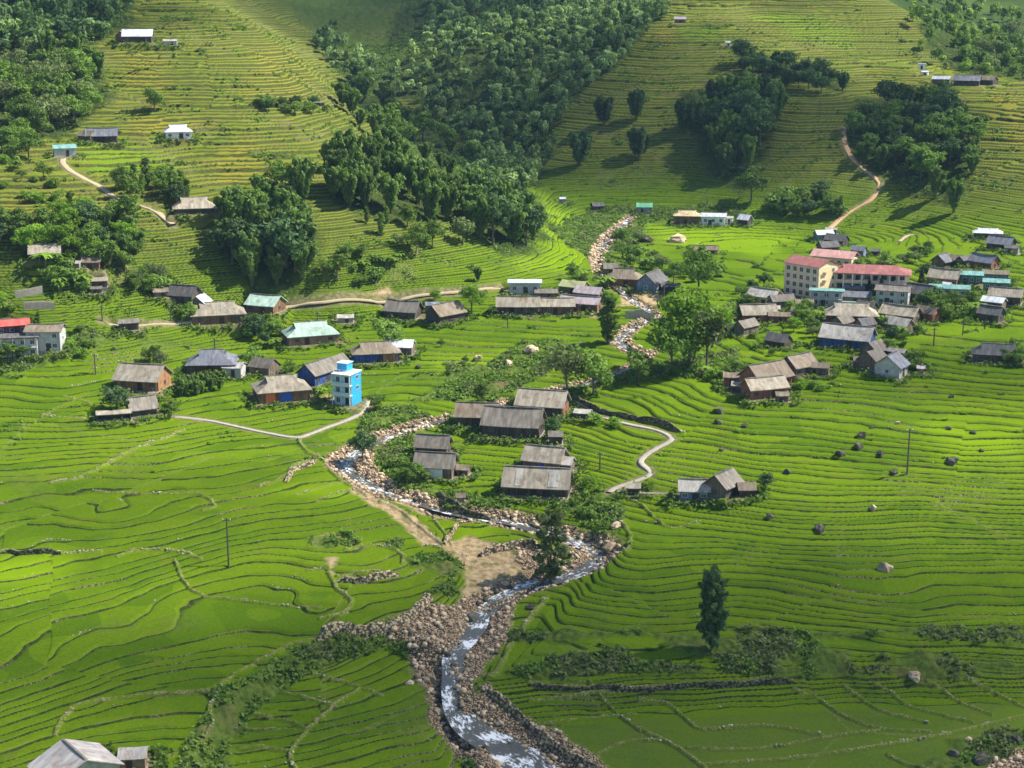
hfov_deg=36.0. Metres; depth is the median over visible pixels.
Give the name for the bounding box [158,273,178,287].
shrub
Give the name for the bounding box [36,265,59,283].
broadleaf tree
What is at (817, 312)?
banana plant
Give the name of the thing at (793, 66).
bamboo clump
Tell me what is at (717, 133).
bamboo clump
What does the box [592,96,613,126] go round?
bamboo clump
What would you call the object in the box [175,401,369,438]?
field path
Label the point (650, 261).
shrub
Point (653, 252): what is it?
broadleaf tree
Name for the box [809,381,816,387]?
shrub
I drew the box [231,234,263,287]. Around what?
bamboo clump
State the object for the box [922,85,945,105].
bamboo clump
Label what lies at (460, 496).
shed
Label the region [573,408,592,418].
shed
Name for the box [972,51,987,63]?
bamboo clump
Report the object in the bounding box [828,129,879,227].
red track
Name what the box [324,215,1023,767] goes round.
river stones
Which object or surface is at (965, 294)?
shrub
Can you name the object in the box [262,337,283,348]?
banana plant
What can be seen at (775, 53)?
bamboo clump
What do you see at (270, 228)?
broadleaf tree
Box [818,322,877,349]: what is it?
farmhouse
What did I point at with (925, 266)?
broadleaf tree
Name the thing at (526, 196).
bamboo clump
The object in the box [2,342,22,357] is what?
broadleaf tree
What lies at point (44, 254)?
banana plant
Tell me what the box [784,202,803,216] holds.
broadleaf tree
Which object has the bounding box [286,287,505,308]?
dirt road
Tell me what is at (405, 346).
shed
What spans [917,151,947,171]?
broadleaf tree
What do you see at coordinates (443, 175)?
bamboo clump
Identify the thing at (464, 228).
broadleaf tree
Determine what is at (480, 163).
broadleaf tree
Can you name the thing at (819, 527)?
boulder
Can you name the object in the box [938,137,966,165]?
broadleaf tree
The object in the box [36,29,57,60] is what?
bamboo clump
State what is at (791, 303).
broadleaf tree
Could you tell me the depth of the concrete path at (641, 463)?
347.75 m
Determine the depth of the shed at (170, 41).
574.65 m
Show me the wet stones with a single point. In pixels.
(448, 655)
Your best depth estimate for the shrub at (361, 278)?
451.53 m
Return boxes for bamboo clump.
[4,221,25,246]
[7,215,20,224]
[15,64,24,79]
[17,102,35,129]
[29,49,49,64]
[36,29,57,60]
[37,84,58,99]
[50,53,67,66]
[63,31,86,51]
[91,207,112,230]
[92,51,105,77]
[98,233,109,240]
[107,205,125,222]
[118,211,141,226]
[128,227,146,252]
[174,376,185,385]
[175,386,183,396]
[179,379,191,395]
[182,374,192,379]
[189,379,203,394]
[196,373,206,379]
[198,369,212,386]
[199,380,205,393]
[204,374,216,391]
[208,369,219,385]
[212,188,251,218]
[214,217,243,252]
[215,377,224,390]
[216,369,226,378]
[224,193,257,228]
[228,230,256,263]
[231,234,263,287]
[244,204,270,221]
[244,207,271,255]
[248,173,268,190]
[256,202,296,229]
[258,179,278,198]
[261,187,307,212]
[263,250,289,284]
[273,181,297,192]
[283,205,312,219]
[283,238,319,278]
[284,208,310,231]
[285,156,318,205]
[291,217,316,244]
[319,142,330,161]
[320,165,341,198]
[323,148,349,169]
[329,128,366,160]
[330,81,351,106]
[334,167,362,206]
[335,159,358,174]
[341,87,362,114]
[347,164,372,201]
[349,60,362,79]
[350,75,373,102]
[352,109,367,126]
[353,149,361,160]
[356,155,381,180]
[356,172,376,207]
[362,135,386,162]
[366,110,386,133]
[369,103,382,112]
[372,124,401,159]
[376,86,395,105]
[376,172,405,213]
[380,150,403,178]
[386,138,410,155]
[395,153,423,193]
[399,106,414,121]
[402,158,434,205]
[410,128,420,143]
[412,177,445,219]
[413,104,431,130]
[417,141,433,158]
[428,168,449,204]
[431,182,460,220]
[433,151,446,169]
[442,156,456,173]
[444,137,456,152]
[447,173,468,207]
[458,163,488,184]
[458,183,485,222]
[464,195,498,238]
[473,267,481,281]
[485,180,506,205]
[502,179,513,198]
[502,195,522,204]
[504,200,531,245]
[506,189,537,231]
[529,204,547,240]
[568,129,592,166]
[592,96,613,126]
[626,127,651,160]
[627,88,644,120]
[674,97,696,134]
[695,99,706,121]
[698,105,709,130]
[704,79,719,102]
[704,96,726,124]
[704,122,727,155]
[713,142,737,176]
[715,109,739,139]
[716,73,740,89]
[722,87,743,113]
[735,76,760,93]
[738,57,748,70]
[738,70,758,81]
[740,134,757,167]
[754,51,764,70]
[757,75,771,95]
[770,51,784,63]
[770,85,789,118]
[771,63,782,77]
[779,67,792,87]
[790,64,799,73]
[802,196,810,202]
[810,188,821,201]
[815,189,830,203]
[836,72,850,90]
[856,140,874,163]
[859,119,879,135]
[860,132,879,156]
[862,103,877,119]
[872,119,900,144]
[875,145,891,169]
[895,82,915,102]
[896,99,912,116]
[900,117,913,136]
[907,148,916,164]
[909,124,927,144]
[912,85,926,105]
[918,142,939,153]
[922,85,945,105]
[928,114,954,144]
[928,165,946,197]
[933,87,953,114]
[941,177,965,212]
[943,130,963,155]
[944,106,964,127]
[950,101,967,112]
[958,35,966,46]
[962,135,980,146]
[963,144,980,157]
[965,152,981,173]
[970,114,989,137]
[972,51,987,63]
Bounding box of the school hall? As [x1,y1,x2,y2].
[809,248,860,263]
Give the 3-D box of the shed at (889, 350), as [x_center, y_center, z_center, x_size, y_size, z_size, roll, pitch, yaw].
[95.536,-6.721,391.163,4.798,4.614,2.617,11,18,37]
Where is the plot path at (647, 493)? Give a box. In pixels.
[618,491,666,494]
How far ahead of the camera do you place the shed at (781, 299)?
444.37 m
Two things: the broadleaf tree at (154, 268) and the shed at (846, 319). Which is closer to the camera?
the shed at (846, 319)
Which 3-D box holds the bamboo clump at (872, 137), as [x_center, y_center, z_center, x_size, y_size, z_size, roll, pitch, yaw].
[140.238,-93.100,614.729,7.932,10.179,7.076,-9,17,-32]
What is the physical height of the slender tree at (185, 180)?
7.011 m
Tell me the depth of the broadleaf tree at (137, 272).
428.35 m
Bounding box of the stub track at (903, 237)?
[898,234,913,240]
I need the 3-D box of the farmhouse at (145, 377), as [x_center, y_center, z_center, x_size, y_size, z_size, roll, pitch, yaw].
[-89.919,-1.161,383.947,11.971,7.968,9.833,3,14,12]
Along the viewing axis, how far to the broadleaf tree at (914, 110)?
637.32 m
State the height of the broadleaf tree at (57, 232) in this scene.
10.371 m
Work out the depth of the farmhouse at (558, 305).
447.80 m
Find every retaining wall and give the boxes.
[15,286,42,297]
[23,301,54,308]
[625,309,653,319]
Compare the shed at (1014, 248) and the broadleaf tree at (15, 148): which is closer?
the broadleaf tree at (15, 148)
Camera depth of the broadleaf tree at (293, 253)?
443.76 m
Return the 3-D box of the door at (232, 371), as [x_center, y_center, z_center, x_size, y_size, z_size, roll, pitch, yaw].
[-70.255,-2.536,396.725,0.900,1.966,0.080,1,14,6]
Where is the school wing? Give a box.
[833,264,911,290]
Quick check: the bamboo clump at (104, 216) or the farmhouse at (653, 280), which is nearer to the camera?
the bamboo clump at (104, 216)
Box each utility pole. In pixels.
[91,354,97,374]
[223,518,230,568]
[596,452,603,469]
[906,428,913,474]
[931,327,937,345]
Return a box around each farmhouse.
[0,317,29,333]
[0,333,39,357]
[23,323,67,354]
[27,243,61,260]
[27,739,124,767]
[81,255,100,270]
[84,127,118,142]
[111,362,173,392]
[121,28,153,42]
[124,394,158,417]
[163,124,192,138]
[164,283,203,303]
[171,196,215,214]
[184,349,239,374]
[190,301,246,325]
[243,293,287,313]
[250,374,312,403]
[281,320,339,345]
[295,357,336,386]
[349,341,401,362]
[382,299,424,319]
[413,433,453,451]
[413,451,459,479]
[423,300,467,323]
[454,401,500,426]
[479,405,546,438]
[496,296,539,314]
[501,465,573,499]
[508,279,541,295]
[513,388,571,417]
[520,444,569,467]
[539,297,575,314]
[560,294,602,312]
[604,268,642,288]
[634,269,669,292]
[673,210,700,224]
[677,478,710,500]
[691,245,718,254]
[700,212,726,224]
[702,467,744,498]
[736,359,794,385]
[737,303,778,321]
[738,375,789,399]
[745,286,782,304]
[784,351,817,380]
[809,287,844,307]
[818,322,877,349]
[824,302,878,325]
[873,351,910,378]
[874,284,912,304]
[878,303,922,322]
[906,282,934,302]
[926,267,961,284]
[930,252,952,268]
[952,74,981,85]
[954,269,983,284]
[967,252,1001,268]
[971,342,1022,364]
[972,227,1002,238]
[976,304,1006,323]
[984,234,1017,249]
[987,286,1023,306]
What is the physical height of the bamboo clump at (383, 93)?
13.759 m
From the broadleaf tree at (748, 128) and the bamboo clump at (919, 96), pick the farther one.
the bamboo clump at (919, 96)
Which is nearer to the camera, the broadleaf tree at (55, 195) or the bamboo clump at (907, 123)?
the broadleaf tree at (55, 195)
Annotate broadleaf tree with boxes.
[0,48,28,65]
[0,60,11,81]
[0,61,28,95]
[0,78,21,109]
[0,125,12,149]
[0,126,19,154]
[0,180,9,186]
[0,205,12,214]
[0,212,15,237]
[0,223,11,239]
[0,347,9,359]
[2,137,22,155]
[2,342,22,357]
[3,92,34,116]
[3,117,34,136]
[4,80,35,101]
[9,223,46,257]
[10,207,27,215]
[11,72,51,96]
[11,128,46,159]
[14,211,36,229]
[14,345,28,358]
[15,170,27,178]
[17,37,40,53]
[25,61,67,84]
[26,107,53,139]
[28,228,53,243]
[29,57,67,82]
[32,207,57,229]
[33,93,71,129]
[34,162,53,178]
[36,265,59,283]
[41,72,77,98]
[45,199,82,219]
[45,224,73,256]
[49,189,64,199]
[54,212,82,230]
[56,97,69,122]
[57,65,78,80]
[58,95,92,125]
[62,47,96,72]
[62,235,88,259]
[66,79,92,93]
[67,91,92,116]
[68,63,92,82]
[72,84,103,112]
[74,195,97,223]
[74,199,101,222]
[74,220,102,244]
[76,240,101,260]
[81,45,104,72]
[88,239,108,265]
[93,239,119,268]
[94,223,108,235]
[98,385,129,409]
[105,194,141,214]
[109,165,135,185]
[110,220,139,237]
[110,229,134,250]
[114,174,146,200]
[114,232,145,253]
[115,251,137,271]
[124,272,145,290]
[129,269,146,278]
[138,266,149,281]
[140,345,162,363]
[142,87,165,111]
[142,273,163,293]
[143,263,166,275]
[149,163,169,186]
[150,169,183,198]
[152,351,168,363]
[155,282,167,287]
[157,266,168,275]
[158,182,188,201]
[161,398,179,415]
[177,301,196,320]
[204,216,252,261]
[225,184,251,194]
[237,344,266,362]
[240,313,265,334]
[242,327,253,339]
[245,187,267,203]
[248,322,267,338]
[250,211,308,268]
[254,94,269,107]
[254,229,288,251]
[257,332,272,345]
[261,99,275,111]
[264,159,291,183]
[264,321,277,336]
[265,95,276,107]
[266,228,311,271]
[266,316,280,323]
[272,322,287,336]
[275,96,289,105]
[279,103,290,111]
[282,360,299,373]
[288,100,302,114]
[289,95,303,102]
[302,101,318,113]
[307,95,319,101]
[317,253,352,277]
[337,241,356,256]
[347,430,377,460]
[349,70,375,86]
[352,242,369,257]
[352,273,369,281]
[368,317,406,340]
[369,396,386,409]
[370,102,400,126]
[382,97,402,109]
[384,115,400,126]
[390,233,403,246]
[392,118,417,137]
[396,466,416,482]
[398,205,416,226]
[401,455,413,469]
[402,222,431,252]
[406,461,425,477]
[407,110,443,141]
[424,219,445,245]
[429,289,442,298]
[435,122,459,139]
[436,338,444,344]
[451,216,474,244]
[454,159,493,186]
[458,283,487,312]
[461,140,484,162]
[462,185,497,211]
[473,382,489,401]
[476,194,522,243]
[506,394,515,405]
[515,202,546,246]
[538,344,587,390]
[541,417,563,432]
[564,262,579,279]
[572,345,613,391]
[575,273,588,280]
[579,474,599,490]
[611,229,629,240]
[614,241,631,255]
[626,346,653,381]
[632,229,646,243]
[645,249,658,256]
[645,315,699,372]
[654,254,670,270]
[656,285,734,361]
[662,261,684,282]
[678,244,726,294]
[689,308,729,365]
[698,99,741,127]
[712,300,740,317]
[723,91,744,113]
[730,38,759,56]
[732,87,771,111]
[734,285,745,293]
[735,112,766,136]
[735,164,770,201]
[740,286,749,296]
[741,53,760,72]
[741,96,776,135]
[744,293,756,304]
[745,279,758,286]
[748,106,776,145]
[750,54,778,75]
[755,272,773,286]
[756,472,776,488]
[760,80,788,98]
[768,347,777,355]
[772,50,800,66]
[780,192,799,212]
[784,187,808,202]
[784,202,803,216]
[785,301,798,308]
[787,316,802,331]
[789,70,806,88]
[792,302,811,313]
[794,58,821,72]
[796,67,820,88]
[796,309,812,326]
[799,298,814,311]
[801,199,820,215]
[804,315,820,327]
[804,326,818,337]
[809,179,833,190]
[810,76,832,93]
[811,57,832,73]
[820,195,838,214]
[821,68,839,78]
[843,110,865,135]
[863,258,875,264]
[865,117,883,133]
[870,78,902,101]
[872,98,903,118]
[876,260,886,264]
[877,114,904,133]
[878,316,888,325]
[883,339,895,347]
[884,329,897,342]
[885,131,908,155]
[885,141,906,164]
[886,326,898,333]
[890,136,917,164]
[896,254,905,262]
[896,330,909,341]
[898,341,907,348]
[902,347,921,357]
[905,145,939,178]
[906,100,927,123]
[907,245,919,250]
[908,360,916,369]
[910,251,922,259]
[912,112,953,142]
[912,325,922,331]
[914,103,946,137]
[914,263,938,278]
[915,292,928,303]
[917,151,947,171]
[919,351,931,359]
[923,240,934,249]
[923,289,942,303]
[924,278,942,283]
[925,88,963,110]
[925,285,945,300]
[926,79,952,90]
[929,299,953,318]
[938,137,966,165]
[944,290,967,305]
[945,115,988,138]
[953,113,970,136]
[957,45,971,58]
[965,290,981,302]
[973,37,997,52]
[973,62,982,74]
[983,56,1000,72]
[991,47,1006,58]
[998,52,1015,63]
[999,348,1010,359]
[1001,18,1023,33]
[1008,33,1023,46]
[1008,345,1023,361]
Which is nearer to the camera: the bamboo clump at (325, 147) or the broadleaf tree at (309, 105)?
the bamboo clump at (325, 147)
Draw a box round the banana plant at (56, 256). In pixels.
[50,253,63,258]
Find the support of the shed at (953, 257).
on the ground
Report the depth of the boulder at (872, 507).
316.83 m
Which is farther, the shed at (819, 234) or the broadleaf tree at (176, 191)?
the shed at (819, 234)
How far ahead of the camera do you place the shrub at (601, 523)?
317.00 m
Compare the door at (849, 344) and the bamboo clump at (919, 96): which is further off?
the bamboo clump at (919, 96)
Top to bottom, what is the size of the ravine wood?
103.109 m
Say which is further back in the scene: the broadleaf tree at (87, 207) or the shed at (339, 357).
the broadleaf tree at (87, 207)
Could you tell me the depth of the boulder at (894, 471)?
328.77 m
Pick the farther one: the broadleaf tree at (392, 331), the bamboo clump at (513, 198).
the bamboo clump at (513, 198)
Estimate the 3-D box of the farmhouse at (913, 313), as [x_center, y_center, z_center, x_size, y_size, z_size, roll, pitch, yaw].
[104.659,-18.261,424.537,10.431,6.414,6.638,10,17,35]
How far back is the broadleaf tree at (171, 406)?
369.00 m
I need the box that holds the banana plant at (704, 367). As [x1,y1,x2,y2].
[696,365,709,373]
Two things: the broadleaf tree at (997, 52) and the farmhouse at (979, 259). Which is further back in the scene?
the broadleaf tree at (997, 52)
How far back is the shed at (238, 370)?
396.77 m
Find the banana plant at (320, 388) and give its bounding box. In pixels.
[315,386,326,392]
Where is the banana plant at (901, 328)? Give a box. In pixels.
[895,326,907,332]
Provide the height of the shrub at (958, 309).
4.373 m
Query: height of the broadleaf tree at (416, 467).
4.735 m
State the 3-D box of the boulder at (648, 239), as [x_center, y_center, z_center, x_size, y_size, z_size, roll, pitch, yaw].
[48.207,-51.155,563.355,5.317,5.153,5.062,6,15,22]
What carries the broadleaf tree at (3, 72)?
on the ground
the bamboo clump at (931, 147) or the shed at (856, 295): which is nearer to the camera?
the shed at (856, 295)
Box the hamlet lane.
[109,320,191,327]
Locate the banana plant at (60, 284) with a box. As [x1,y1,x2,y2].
[51,281,69,291]
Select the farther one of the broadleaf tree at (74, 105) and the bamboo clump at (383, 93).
the bamboo clump at (383, 93)
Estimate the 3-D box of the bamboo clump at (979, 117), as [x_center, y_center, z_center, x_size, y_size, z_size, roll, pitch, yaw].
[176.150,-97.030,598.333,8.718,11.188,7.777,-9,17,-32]
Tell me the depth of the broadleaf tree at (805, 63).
672.85 m
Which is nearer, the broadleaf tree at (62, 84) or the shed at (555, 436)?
the shed at (555, 436)
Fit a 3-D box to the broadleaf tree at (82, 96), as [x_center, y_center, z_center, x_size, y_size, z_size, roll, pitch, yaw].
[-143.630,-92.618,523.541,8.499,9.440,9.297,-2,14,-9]
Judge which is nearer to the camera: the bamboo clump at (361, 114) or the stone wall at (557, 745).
the stone wall at (557, 745)
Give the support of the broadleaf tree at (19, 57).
on the ground
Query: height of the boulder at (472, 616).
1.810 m
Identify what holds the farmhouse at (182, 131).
on the ground
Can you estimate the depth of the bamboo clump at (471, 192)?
499.42 m
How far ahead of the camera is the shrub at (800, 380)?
376.97 m
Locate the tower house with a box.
[331,360,361,406]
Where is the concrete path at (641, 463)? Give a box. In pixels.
[576,401,673,491]
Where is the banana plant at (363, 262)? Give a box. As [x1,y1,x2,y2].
[358,259,370,269]
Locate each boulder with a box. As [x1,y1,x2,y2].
[405,679,413,684]
[422,672,436,683]
[434,707,444,715]
[466,612,477,621]
[474,355,481,360]
[505,360,512,365]
[524,345,538,353]
[525,603,534,609]
[602,541,615,553]
[610,521,620,529]
[639,235,653,242]
[667,233,686,242]
[712,408,724,413]
[714,419,722,424]
[766,514,773,519]
[782,469,790,474]
[814,523,824,532]
[835,451,845,456]
[853,442,863,450]
[856,431,866,437]
[868,504,876,511]
[876,450,883,456]
[876,562,893,572]
[890,468,897,474]
[908,671,920,682]
[946,456,958,465]
[948,749,959,756]
[974,751,991,765]
[1008,735,1018,742]
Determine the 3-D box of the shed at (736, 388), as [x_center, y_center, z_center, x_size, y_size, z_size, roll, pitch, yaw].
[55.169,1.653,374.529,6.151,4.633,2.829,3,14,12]
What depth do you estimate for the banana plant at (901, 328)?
409.11 m
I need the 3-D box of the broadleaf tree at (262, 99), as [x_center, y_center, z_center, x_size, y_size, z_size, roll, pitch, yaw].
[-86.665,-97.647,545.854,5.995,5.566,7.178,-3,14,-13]
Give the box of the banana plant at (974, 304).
[961,302,989,314]
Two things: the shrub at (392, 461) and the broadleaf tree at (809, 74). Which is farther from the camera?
the broadleaf tree at (809, 74)
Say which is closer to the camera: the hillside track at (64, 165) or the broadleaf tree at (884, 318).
the broadleaf tree at (884, 318)
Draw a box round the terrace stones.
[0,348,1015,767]
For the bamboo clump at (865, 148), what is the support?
on the ground
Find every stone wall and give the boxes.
[0,548,60,555]
[284,459,318,481]
[316,593,433,640]
[337,570,399,583]
[435,492,493,520]
[443,520,465,544]
[478,577,546,611]
[479,537,537,556]
[479,685,599,767]
[529,677,793,693]
[572,395,679,432]
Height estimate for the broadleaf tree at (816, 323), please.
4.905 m
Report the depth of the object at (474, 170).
524.84 m
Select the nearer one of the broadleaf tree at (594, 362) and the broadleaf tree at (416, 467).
the broadleaf tree at (416, 467)
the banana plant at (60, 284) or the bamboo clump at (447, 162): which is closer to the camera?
the banana plant at (60, 284)
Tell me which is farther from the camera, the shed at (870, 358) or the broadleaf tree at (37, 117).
the broadleaf tree at (37, 117)
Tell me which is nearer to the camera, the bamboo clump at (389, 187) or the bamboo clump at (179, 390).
the bamboo clump at (179, 390)
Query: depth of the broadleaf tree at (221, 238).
443.60 m
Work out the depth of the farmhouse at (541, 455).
344.44 m
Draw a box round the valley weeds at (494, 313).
[0,179,1023,474]
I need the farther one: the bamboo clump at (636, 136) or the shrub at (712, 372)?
the bamboo clump at (636, 136)
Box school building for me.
[783,254,838,297]
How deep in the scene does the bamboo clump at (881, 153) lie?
600.63 m
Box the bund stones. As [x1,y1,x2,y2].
[50,375,988,767]
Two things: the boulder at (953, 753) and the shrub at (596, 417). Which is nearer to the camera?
the boulder at (953, 753)
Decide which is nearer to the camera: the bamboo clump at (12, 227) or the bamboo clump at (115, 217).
the bamboo clump at (12, 227)
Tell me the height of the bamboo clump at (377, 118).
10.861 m
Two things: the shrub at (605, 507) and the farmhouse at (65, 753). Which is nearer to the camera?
the farmhouse at (65, 753)
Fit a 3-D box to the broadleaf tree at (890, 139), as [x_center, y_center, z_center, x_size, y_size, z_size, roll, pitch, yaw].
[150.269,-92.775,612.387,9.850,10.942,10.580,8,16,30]
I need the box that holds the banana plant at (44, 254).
[27,252,55,268]
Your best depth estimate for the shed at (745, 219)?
586.66 m
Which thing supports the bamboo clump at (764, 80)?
on the ground
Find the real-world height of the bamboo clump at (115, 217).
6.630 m
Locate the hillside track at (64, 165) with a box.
[59,158,175,224]
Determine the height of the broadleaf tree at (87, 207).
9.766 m
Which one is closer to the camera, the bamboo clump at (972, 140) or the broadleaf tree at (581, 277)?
the broadleaf tree at (581, 277)
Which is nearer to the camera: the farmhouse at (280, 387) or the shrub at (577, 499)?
the shrub at (577, 499)
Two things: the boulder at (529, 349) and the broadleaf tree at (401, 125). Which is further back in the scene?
the broadleaf tree at (401, 125)
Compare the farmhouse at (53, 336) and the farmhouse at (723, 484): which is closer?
the farmhouse at (723, 484)
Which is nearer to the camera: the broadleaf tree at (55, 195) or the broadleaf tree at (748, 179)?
the broadleaf tree at (55, 195)
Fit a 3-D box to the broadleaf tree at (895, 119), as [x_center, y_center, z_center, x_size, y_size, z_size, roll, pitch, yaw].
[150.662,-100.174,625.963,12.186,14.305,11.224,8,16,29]
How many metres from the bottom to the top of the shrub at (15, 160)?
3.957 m
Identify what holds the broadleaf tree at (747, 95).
on the ground
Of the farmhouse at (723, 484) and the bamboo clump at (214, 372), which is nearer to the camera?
the farmhouse at (723, 484)
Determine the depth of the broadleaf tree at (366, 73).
744.57 m
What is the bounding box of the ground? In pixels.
[0,0,1023,767]
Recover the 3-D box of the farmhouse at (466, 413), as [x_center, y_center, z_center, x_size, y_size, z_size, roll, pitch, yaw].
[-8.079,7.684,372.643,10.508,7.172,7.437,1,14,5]
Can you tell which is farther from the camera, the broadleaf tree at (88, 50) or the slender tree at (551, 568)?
the broadleaf tree at (88, 50)
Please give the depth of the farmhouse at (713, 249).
528.10 m
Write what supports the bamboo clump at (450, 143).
on the ground
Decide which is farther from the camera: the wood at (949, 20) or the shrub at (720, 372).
the wood at (949, 20)
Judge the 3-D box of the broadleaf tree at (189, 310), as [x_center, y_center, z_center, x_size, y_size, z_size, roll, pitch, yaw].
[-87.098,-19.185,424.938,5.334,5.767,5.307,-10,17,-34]
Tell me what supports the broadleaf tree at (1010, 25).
on the ground
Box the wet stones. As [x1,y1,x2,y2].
[337,218,656,767]
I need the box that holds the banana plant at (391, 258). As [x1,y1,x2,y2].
[379,256,400,266]
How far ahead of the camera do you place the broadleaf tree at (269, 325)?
428.09 m
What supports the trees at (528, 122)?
on the ground
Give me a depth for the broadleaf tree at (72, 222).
429.82 m
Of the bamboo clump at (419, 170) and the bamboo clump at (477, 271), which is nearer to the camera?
the bamboo clump at (477, 271)
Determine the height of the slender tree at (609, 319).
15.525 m
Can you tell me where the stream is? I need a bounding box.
[334,218,654,767]
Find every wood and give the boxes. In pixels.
[0,0,135,52]
[312,0,671,189]
[907,0,1023,77]
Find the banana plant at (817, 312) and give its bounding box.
[812,310,824,319]
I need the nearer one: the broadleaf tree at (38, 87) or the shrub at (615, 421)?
the shrub at (615, 421)
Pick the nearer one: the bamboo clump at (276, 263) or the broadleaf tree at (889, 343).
the broadleaf tree at (889, 343)
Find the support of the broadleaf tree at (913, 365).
on the ground
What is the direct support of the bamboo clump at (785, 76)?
on the ground
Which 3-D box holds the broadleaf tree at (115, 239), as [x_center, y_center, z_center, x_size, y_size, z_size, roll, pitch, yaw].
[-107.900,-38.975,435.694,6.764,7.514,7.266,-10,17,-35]
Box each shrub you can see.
[0,154,10,164]
[0,291,6,300]
[0,302,6,310]
[6,303,18,311]
[8,155,23,166]
[23,190,47,203]
[27,176,38,181]
[45,177,60,186]
[49,256,74,267]
[55,266,82,282]
[62,338,76,348]
[64,336,76,346]
[73,280,91,290]
[74,347,89,356]
[76,324,85,329]
[81,338,95,347]
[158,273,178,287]
[347,265,357,271]
[363,267,386,280]
[367,253,382,263]
[386,457,404,467]
[388,467,406,478]
[418,471,431,478]
[570,495,582,504]
[575,506,590,517]
[579,489,590,498]
[586,412,604,424]
[586,495,596,504]
[587,509,599,517]
[596,519,609,528]
[597,504,610,511]
[607,416,622,428]
[610,227,626,234]
[621,244,646,260]
[626,253,638,262]
[637,259,648,268]
[644,255,662,268]
[673,367,682,374]
[686,365,696,372]
[688,273,702,281]
[703,366,719,378]
[717,369,727,377]
[718,498,726,503]
[719,365,731,370]
[729,358,744,369]
[737,293,748,302]
[741,361,749,367]
[748,332,756,337]
[763,191,785,208]
[775,186,796,194]
[794,377,804,382]
[794,381,806,388]
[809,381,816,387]
[813,383,826,390]
[822,195,843,209]
[828,202,850,213]
[853,258,864,263]
[878,252,893,261]
[884,258,901,265]
[901,252,911,259]
[911,357,930,367]
[913,246,933,256]
[941,311,954,319]
[949,304,968,318]
[962,290,981,301]
[1005,337,1021,346]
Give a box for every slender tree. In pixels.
[65,190,74,217]
[129,163,139,181]
[139,157,151,186]
[139,173,146,193]
[178,169,185,185]
[183,178,189,196]
[363,206,369,222]
[377,212,384,235]
[383,206,390,223]
[531,508,571,580]
[597,291,621,343]
[696,565,730,650]
[838,195,843,214]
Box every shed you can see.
[52,144,76,156]
[69,260,82,267]
[76,130,93,141]
[90,286,102,293]
[91,277,107,291]
[96,408,131,422]
[115,31,122,41]
[117,318,139,330]
[117,746,148,767]
[152,287,168,296]
[163,39,177,44]
[193,293,212,304]
[221,362,246,377]
[247,356,280,375]
[313,101,324,105]
[330,352,349,364]
[337,314,353,322]
[383,339,416,354]
[424,301,439,309]
[455,464,470,475]
[456,492,465,502]
[534,289,557,296]
[548,430,562,444]
[558,197,565,202]
[558,279,590,294]
[560,456,576,470]
[572,285,604,296]
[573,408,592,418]
[590,202,604,210]
[602,262,618,274]
[625,482,640,494]
[636,203,652,213]
[661,282,680,291]
[674,16,685,22]
[723,321,735,334]
[723,372,739,386]
[726,216,733,223]
[731,381,740,393]
[733,317,759,335]
[736,482,756,497]
[737,214,752,224]
[764,331,793,348]
[768,293,795,307]
[768,311,793,322]
[774,391,789,402]
[790,306,810,316]
[794,299,814,305]
[808,362,830,375]
[812,229,834,240]
[815,240,840,249]
[823,233,849,246]
[825,227,837,233]
[830,314,854,324]
[842,290,872,300]
[843,284,865,290]
[850,245,867,256]
[852,316,877,328]
[852,356,858,366]
[856,299,878,311]
[856,347,885,371]
[859,339,887,354]
[871,248,880,255]
[880,315,915,332]
[886,347,907,354]
[916,365,925,373]
[917,304,940,322]
[918,63,925,69]
[929,283,970,297]
[932,76,950,83]
[949,254,963,265]
[956,255,968,265]
[980,76,998,84]
[980,295,1007,307]
[982,269,1009,282]
[982,278,1010,290]
[1004,244,1020,254]
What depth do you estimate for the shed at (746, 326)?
419.38 m
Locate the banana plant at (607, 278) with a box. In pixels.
[594,276,616,286]
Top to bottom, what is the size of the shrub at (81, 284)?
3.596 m
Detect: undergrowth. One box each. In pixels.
[0,0,1023,767]
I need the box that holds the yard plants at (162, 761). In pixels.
[0,37,1023,767]
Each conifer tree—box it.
[865,276,873,291]
[917,267,924,284]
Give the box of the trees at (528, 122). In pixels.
[0,0,1023,296]
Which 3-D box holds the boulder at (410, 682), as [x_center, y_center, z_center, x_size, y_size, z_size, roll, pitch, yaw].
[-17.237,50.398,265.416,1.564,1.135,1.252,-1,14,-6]
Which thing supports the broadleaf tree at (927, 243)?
on the ground
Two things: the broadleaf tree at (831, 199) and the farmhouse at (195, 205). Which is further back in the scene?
the broadleaf tree at (831, 199)
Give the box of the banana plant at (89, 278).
[65,273,93,285]
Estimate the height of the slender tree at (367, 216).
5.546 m
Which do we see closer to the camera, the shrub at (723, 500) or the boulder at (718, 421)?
the shrub at (723, 500)
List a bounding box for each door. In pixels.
[46,343,50,350]
[126,761,131,767]
[137,382,142,390]
[219,317,223,323]
[231,370,234,377]
[280,392,291,401]
[305,338,309,344]
[378,355,382,361]
[509,429,513,436]
[523,287,527,293]
[530,489,536,495]
[553,308,557,314]
[692,493,698,499]
[847,341,851,348]
[963,278,967,284]
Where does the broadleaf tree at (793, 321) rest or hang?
on the ground
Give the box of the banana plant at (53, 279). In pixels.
[44,277,65,287]
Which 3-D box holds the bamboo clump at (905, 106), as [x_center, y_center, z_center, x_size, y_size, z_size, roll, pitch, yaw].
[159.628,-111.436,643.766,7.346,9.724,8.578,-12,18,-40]

